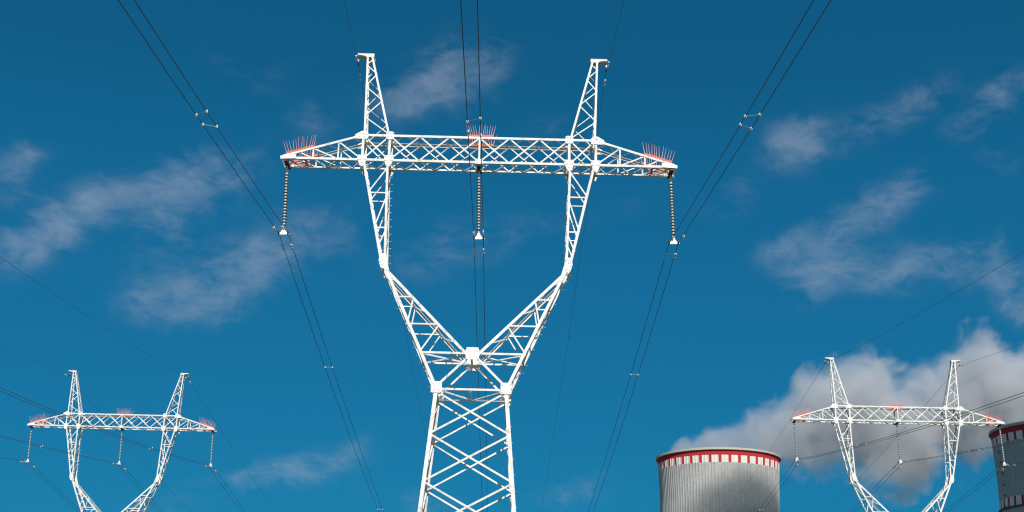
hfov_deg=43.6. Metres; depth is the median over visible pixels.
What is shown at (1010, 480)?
cooling tower
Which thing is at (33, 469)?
conductor wire
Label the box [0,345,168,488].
shield wire
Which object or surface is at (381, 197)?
shield wire
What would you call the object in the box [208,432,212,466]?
insulator string
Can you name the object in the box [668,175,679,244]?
insulator string
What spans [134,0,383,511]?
conductor wire
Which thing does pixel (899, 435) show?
conductor wire
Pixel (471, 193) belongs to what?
conductor wire
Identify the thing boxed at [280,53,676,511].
lattice pylon
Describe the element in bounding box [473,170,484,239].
insulator string
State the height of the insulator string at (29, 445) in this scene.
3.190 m
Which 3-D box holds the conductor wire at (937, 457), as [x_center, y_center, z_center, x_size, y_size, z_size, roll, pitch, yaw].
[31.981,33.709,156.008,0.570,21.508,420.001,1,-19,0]
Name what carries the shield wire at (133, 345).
hanging from the shield wire hanger
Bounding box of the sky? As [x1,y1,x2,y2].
[0,0,1023,511]
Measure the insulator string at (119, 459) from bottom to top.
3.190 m
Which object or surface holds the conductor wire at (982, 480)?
hanging from the insulator string at (1002, 446)
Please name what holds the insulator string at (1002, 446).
hanging from the lattice pylon at (849, 420)
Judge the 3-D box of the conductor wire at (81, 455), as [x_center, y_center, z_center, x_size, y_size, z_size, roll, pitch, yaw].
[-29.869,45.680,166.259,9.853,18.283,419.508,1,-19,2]
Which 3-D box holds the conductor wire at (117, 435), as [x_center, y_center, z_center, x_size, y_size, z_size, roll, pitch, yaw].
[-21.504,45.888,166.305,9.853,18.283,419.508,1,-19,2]
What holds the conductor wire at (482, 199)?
hanging from the insulator string at (478, 236)
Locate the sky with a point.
(881, 178)
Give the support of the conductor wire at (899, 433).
hanging from the insulator string at (795, 437)
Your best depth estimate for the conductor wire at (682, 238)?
47.07 m
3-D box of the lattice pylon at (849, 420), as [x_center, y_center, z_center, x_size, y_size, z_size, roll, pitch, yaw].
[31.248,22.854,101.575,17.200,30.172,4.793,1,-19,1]
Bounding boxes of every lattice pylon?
[27,370,216,511]
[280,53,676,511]
[790,357,1004,511]
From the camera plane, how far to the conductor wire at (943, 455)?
93.03 m
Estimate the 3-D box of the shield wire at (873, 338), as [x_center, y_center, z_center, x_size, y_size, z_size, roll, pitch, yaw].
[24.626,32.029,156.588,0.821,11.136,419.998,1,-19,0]
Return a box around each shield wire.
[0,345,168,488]
[1,257,273,508]
[344,1,442,511]
[542,2,623,501]
[728,252,1023,510]
[858,343,1023,478]
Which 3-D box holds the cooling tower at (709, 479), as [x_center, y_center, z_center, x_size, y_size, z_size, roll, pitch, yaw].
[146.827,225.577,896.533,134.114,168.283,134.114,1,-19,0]
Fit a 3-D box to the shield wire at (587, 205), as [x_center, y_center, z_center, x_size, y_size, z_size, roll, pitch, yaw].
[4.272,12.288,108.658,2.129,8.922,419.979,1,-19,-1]
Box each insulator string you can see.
[25,428,31,461]
[118,431,122,464]
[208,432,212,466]
[278,166,288,234]
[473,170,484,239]
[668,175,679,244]
[793,422,799,460]
[896,424,903,462]
[999,427,1007,465]
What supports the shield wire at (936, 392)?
hanging from the shield wire hanger
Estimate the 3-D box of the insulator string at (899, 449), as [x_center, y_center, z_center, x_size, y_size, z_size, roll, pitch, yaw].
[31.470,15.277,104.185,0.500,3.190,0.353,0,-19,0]
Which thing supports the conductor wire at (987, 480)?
hanging from the insulator string at (1002, 446)
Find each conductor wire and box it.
[0,436,154,506]
[0,457,77,511]
[1,388,244,511]
[1,391,238,508]
[1,435,162,511]
[118,0,378,511]
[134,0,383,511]
[460,0,482,511]
[477,0,487,511]
[588,0,813,511]
[593,0,830,511]
[759,392,1023,509]
[762,395,1023,511]
[854,441,1023,511]
[859,440,1022,502]
[943,462,1022,511]
[950,463,1019,509]
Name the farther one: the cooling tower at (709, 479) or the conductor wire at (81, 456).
the cooling tower at (709, 479)
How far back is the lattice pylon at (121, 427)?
118.16 m
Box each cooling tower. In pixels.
[656,447,780,511]
[988,421,1023,511]
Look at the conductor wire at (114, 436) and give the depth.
83.92 m
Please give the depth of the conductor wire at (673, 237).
47.10 m
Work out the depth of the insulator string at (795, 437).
104.19 m
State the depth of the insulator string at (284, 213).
55.26 m
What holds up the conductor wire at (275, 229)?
hanging from the insulator string at (284, 213)

